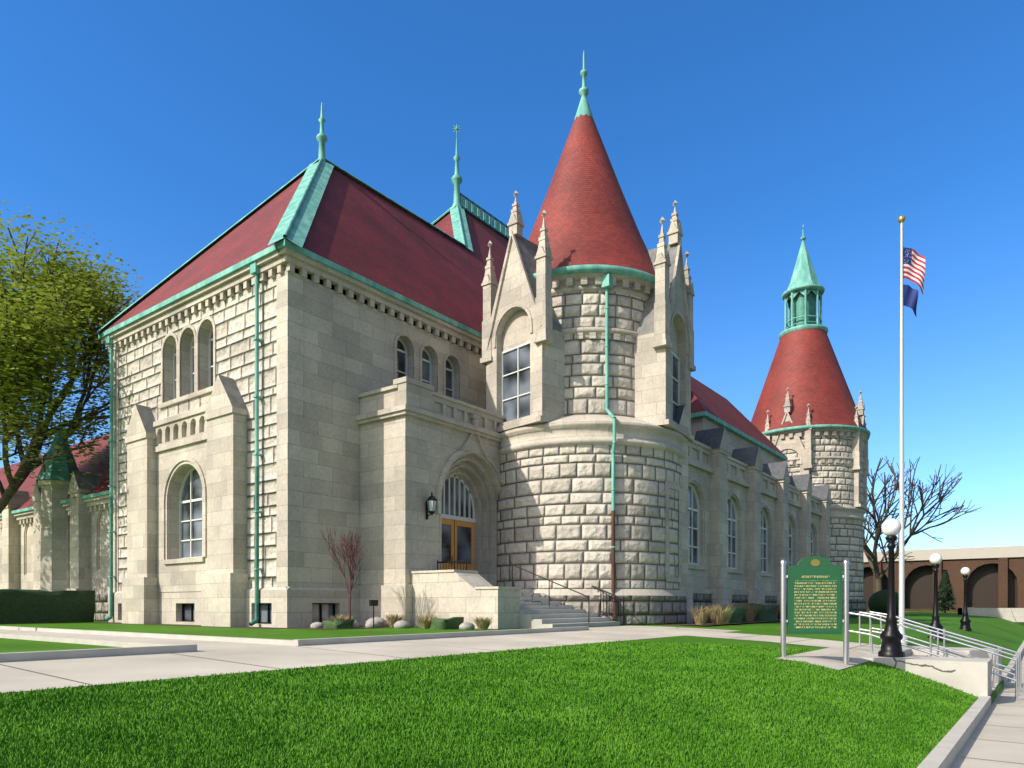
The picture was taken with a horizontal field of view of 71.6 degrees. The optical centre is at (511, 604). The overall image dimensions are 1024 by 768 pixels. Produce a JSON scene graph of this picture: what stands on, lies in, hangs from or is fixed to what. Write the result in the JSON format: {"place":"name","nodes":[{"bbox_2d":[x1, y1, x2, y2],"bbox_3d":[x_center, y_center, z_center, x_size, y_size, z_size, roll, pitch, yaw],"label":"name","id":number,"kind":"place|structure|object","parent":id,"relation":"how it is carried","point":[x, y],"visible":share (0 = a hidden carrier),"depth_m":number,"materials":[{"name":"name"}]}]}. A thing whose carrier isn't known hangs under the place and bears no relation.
{"place":"outdoors","nodes":[
{"label":"outdoors","id":0,"kind":"place"},
{"bbox_2d":[182,492,623,624],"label":"castle iron railings","id":1,"kind":"object","parent":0,"point":[432,497],"visible":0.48,"depth_m":25.91,"materials":[{"name":"black metal"}]},
{"bbox_2d":[0,611,1023,767],"bbox_3d":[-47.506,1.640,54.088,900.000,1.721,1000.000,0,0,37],"label":"lawn","id":2,"kind":"structure","parent":0,"point":[1005,633],"depth_m":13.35,"materials":[{"name":"green plant"}]},
{"bbox_2d":[0,589,94,623],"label":"hedge","id":3,"kind":"object","parent":2,"relation":"on","point":[22,606],"visible":0.83,"depth_m":30.39,"materials":[{"name":"green plant"}]},
{"bbox_2d":[0,201,148,513],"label":"tree","id":4,"kind":"object","parent":2,"relation":"on","point":[73,334],"depth_m":33.52,"materials":[{"name":"green plant"}]},
{"bbox_2d":[320,525,367,618],"bbox_3d":[-5.626,-0.842,23.575,1.419,3.644,1.625,0,0,19],"label":"small maple wood","id":5,"kind":"object","parent":2,"relation":"on","point":[349,550],"visible":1,"depth_m":23.42,"materials":[{"name":"red wood"}]},
{"bbox_2d":[295,271,478,353],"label":"cornice dentils","id":6,"kind":"object","parent":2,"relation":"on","point":[343,293],"depth_m":27.73,"materials":[{"name":"black"}]},
{"bbox_2d":[0,191,869,628],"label":"stone wall","id":7,"kind":"structure","parent":2,"relation":"on","point":[374,449],"depth_m":27.76,"materials":[{"name":"beige stone"}]},
{"bbox_2d":[0,167,784,509],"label":"red castle roofs","id":8,"kind":"structure","parent":7,"relation":"on","point":[366,233],"depth_m":31.85,"materials":[{"name":"red tile"}]},
{"bbox_2d":[36,193,815,625],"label":"copper trim","id":9,"kind":"structure","parent":7,"relation":"attached to","point":[54,473],"depth_m":36.31,"materials":[{"name":"green metal"}]},
{"bbox_2d":[427,500,436,510],"bbox_3d":[-2.905,-3.585,25.741,0.312,0.370,0.360,0,0,37],"label":"wall lantern","id":10,"kind":"object","parent":7,"relation":"attached to","point":[431,506],"visible":1,"depth_m":25.63,"materials":[{"name":"grey glass"}]},
{"bbox_2d":[4,236,861,505],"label":"weathered cap tops","id":11,"kind":"object","parent":7,"relation":"on","point":[528,252],"visible":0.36,"depth_m":28.88,"materials":[{"name":"beige stone"}]},
{"bbox_2d":[0,52,870,577],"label":"copper trim","id":12,"kind":"structure","parent":7,"relation":"attached to","point":[296,220],"depth_m":31.17,"materials":[{"name":"green metal"}]},
{"bbox_2d":[442,518,473,570],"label":"castle entrance doors","id":13,"kind":"structure","parent":7,"relation":"in","point":[448,566],"depth_m":28.80,"materials":[{"name":"brown wood"}]},
{"bbox_2d":[119,275,863,598],"bbox_3d":[7.792,-6.470,39.539,16.133,12.100,50.423,0,0,54],"label":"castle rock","id":14,"kind":"object","parent":7,"relation":"attached to","point":[553,513],"visible":0.52,"depth_m":27.93,"materials":[{"name":"beige stone"}]},
{"bbox_2d":[173,327,812,572],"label":"window frames","id":15,"kind":"structure","parent":7,"relation":"in","point":[444,515],"depth_m":29.33,"materials":[{"name":"white wood"}]},
{"bbox_2d":[182,333,811,621],"bbox_3d":[-11.253,-5.230,41.224,75.416,11.780,33.358,0,0,-1],"label":"window glass","id":16,"kind":"object","parent":15,"relation":"in","point":[510,414],"visible":0.27,"depth_m":28.89,"materials":[{"name":"grey glass"}]},
{"bbox_2d":[611,510,616,621],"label":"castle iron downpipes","id":17,"kind":"object","parent":7,"relation":"attached to","point":[613,563],"visible":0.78,"depth_m":27.20,"materials":[{"name":"metal"}]},
{"bbox_2d":[529,114,865,431],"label":"conical roofs","id":18,"kind":"structure","parent":7,"relation":"on","point":[588,218],"depth_m":30.48,"materials":[{"name":"red tile"}]},
{"bbox_2d":[661,405,828,499],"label":"buttress caps","id":19,"kind":"object","parent":7,"relation":"on","point":[712,438],"visible":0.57,"depth_m":38.14,"materials":[{"name":"grey stone"}]},
{"bbox_2d":[92,616,855,629],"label":"bed mulch","id":20,"kind":"object","parent":2,"relation":"on","point":[361,627],"visible":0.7,"depth_m":27.96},
{"bbox_2d":[310,617,474,629],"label":"boulders","id":21,"kind":"object","parent":20,"relation":"on","point":[379,622],"visible":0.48,"depth_m":23.68,"materials":[{"name":"beige stone"}]},
{"bbox_2d":[322,603,778,629],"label":"low vegetation shrubs","id":22,"kind":"object","parent":20,"relation":"on","point":[767,612],"visible":0.46,"depth_m":29.61,"materials":[{"name":"plant"}]},
{"bbox_2d":[94,593,866,624],"bbox_3d":[-13.329,0.230,43.428,80.411,1.500,32.453,0,0,0],"label":"stone castle plinth","id":23,"kind":"object","parent":2,"relation":"on","point":[647,610],"visible":0.23,"depth_m":27.88,"materials":[{"name":"beige stone"}]},
{"bbox_2d":[0,626,1023,767],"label":"concrete walks","id":24,"kind":"structure","parent":2,"relation":"on","point":[129,668],"depth_m":12.02,"materials":[{"name":"beige concrete"}]},
{"bbox_2d":[0,627,1022,763],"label":"walk joints","id":25,"kind":"object","parent":24,"relation":"in","point":[496,650],"visible":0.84,"depth_m":10.87,"materials":[{"name":"grey concrete"}]},
{"bbox_2d":[849,611,1020,700],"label":"hand rails","id":26,"kind":"object","parent":24,"relation":"on","point":[1016,674],"visible":0.83,"depth_m":17.64,"materials":[{"name":"silver metal"}]},
{"bbox_2d":[0,607,1023,767],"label":"ground kerbs","id":27,"kind":"structure","parent":2,"relation":"on","point":[969,675],"depth_m":15.06,"materials":[{"name":"concrete"}]},
{"bbox_2d":[327,602,786,629],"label":"ornamental grasses","id":28,"kind":"object","parent":2,"relation":"on","point":[700,617],"visible":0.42,"depth_m":27.77,"materials":[{"name":"beige plant"}]},
{"bbox_2d":[520,589,619,628],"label":"entrance steps","id":29,"kind":"structure","parent":2,"relation":"on","point":[537,610],"depth_m":25.32,"materials":[{"name":"concrete"}]},
{"bbox_2d":[369,535,971,656],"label":"lamp posts","id":30,"kind":"object","parent":2,"relation":"on","point":[891,636],"visible":0.91,"depth_m":16.46,"materials":[{"name":"black metal"}]},
{"bbox_2d":[881,519,969,574],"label":"lamp globes","id":31,"kind":"object","parent":30,"relation":"on","point":[889,527],"visible":1,"depth_m":16.45,"materials":[{"name":"white glass"}]},
{"bbox_2d":[780,559,849,663],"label":"sign posts","id":32,"kind":"object","parent":2,"relation":"on","point":[845,577],"visible":0.94,"depth_m":14.65,"materials":[{"name":"silver metal"}]},
{"bbox_2d":[787,556,841,633],"bbox_3d":[6.267,-0.205,14.698,1.120,1.620,0.060,0,0,0],"label":"sign frame","id":33,"kind":"object","parent":32,"relation":"attached to","point":[806,562],"visible":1,"depth_m":14.67,"materials":[{"name":"green metal"}]},
{"bbox_2d":[790,567,840,631],"bbox_3d":[6.267,-0.105,14.698,1.040,1.340,0.068,0,0,0],"label":"sign panel","id":34,"kind":"object","parent":32,"relation":"attached to","point":[815,599],"visible":1,"depth_m":14.66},
{"bbox_2d":[868,590,898,614],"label":"round shrub","id":35,"kind":"object","parent":2,"relation":"on","point":[877,601],"visible":0.5,"depth_m":59.38,"materials":[{"name":"green plant"}]},
{"bbox_2d":[899,223,907,644],"bbox_3d":[12.063,-5.295,21.975,0.320,13.049,0.320,0,0,37],"label":"flagpole","id":36,"kind":"object","parent":2,"relation":"on","point":[901,544],"visible":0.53,"depth_m":21.93,"materials":[{"name":"white metal"}]},
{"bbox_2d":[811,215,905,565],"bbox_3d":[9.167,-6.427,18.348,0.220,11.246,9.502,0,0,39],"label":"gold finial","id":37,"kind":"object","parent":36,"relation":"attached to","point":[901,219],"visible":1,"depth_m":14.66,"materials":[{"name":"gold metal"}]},
{"bbox_2d":[903,285,917,316],"bbox_3d":[12.332,-9.416,22.000,0.445,1.008,0.118,0,0,8],"label":"state flag","id":38,"kind":"object","parent":36,"relation":"attached to","point":[910,297],"visible":1,"depth_m":21.97,"materials":[{"name":"blue fabric"}]},
{"bbox_2d":[903,247,924,293],"bbox_3d":[12.434,-10.334,22.000,0.654,1.473,0.119,0,0,6],"label":"american flag","id":39,"kind":"object","parent":36,"relation":"attached to","point":[913,265],"visible":1,"depth_m":21.97,"materials":[{"name":"multicoloured fabric"}]},
{"bbox_2d":[864,456,981,591],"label":"bare tree","id":40,"kind":"object","parent":2,"relation":"on","point":[871,556],"visible":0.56,"depth_m":66.49,"materials":[{"name":"brown plant"}]},
{"bbox_2d":[864,557,1023,611],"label":"neighbour brick walls","id":41,"kind":"structure","parent":2,"relation":"on","point":[954,567],"depth_m":85.29,"materials":[{"name":"brown brick"}]},
{"bbox_2d":[864,546,1023,561],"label":"neighbour fascia","id":42,"kind":"structure","parent":41,"relation":"on","point":[983,552],"depth_m":84.89,"materials":[{"name":"beige concrete"}]},
{"bbox_2d":[930,570,958,612],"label":"conifer tree","id":43,"kind":"object","parent":2,"relation":"on","point":[945,589],"depth_m":74.57,"materials":[{"name":"green plant"}]},
{"bbox_2d":[0,0,1023,653],"label":"sky","id":44,"kind":"structure","parent":0,"point":[155,126],"materials":[{"name":"blue"}]},
{"bbox_2d":[864,564,1017,608],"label":"archways","id":45,"kind":"object","parent":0,"point":[982,588],"visible":0.32,"depth_m":85.90,"materials":[{"name":"brown brick"}]}
]}

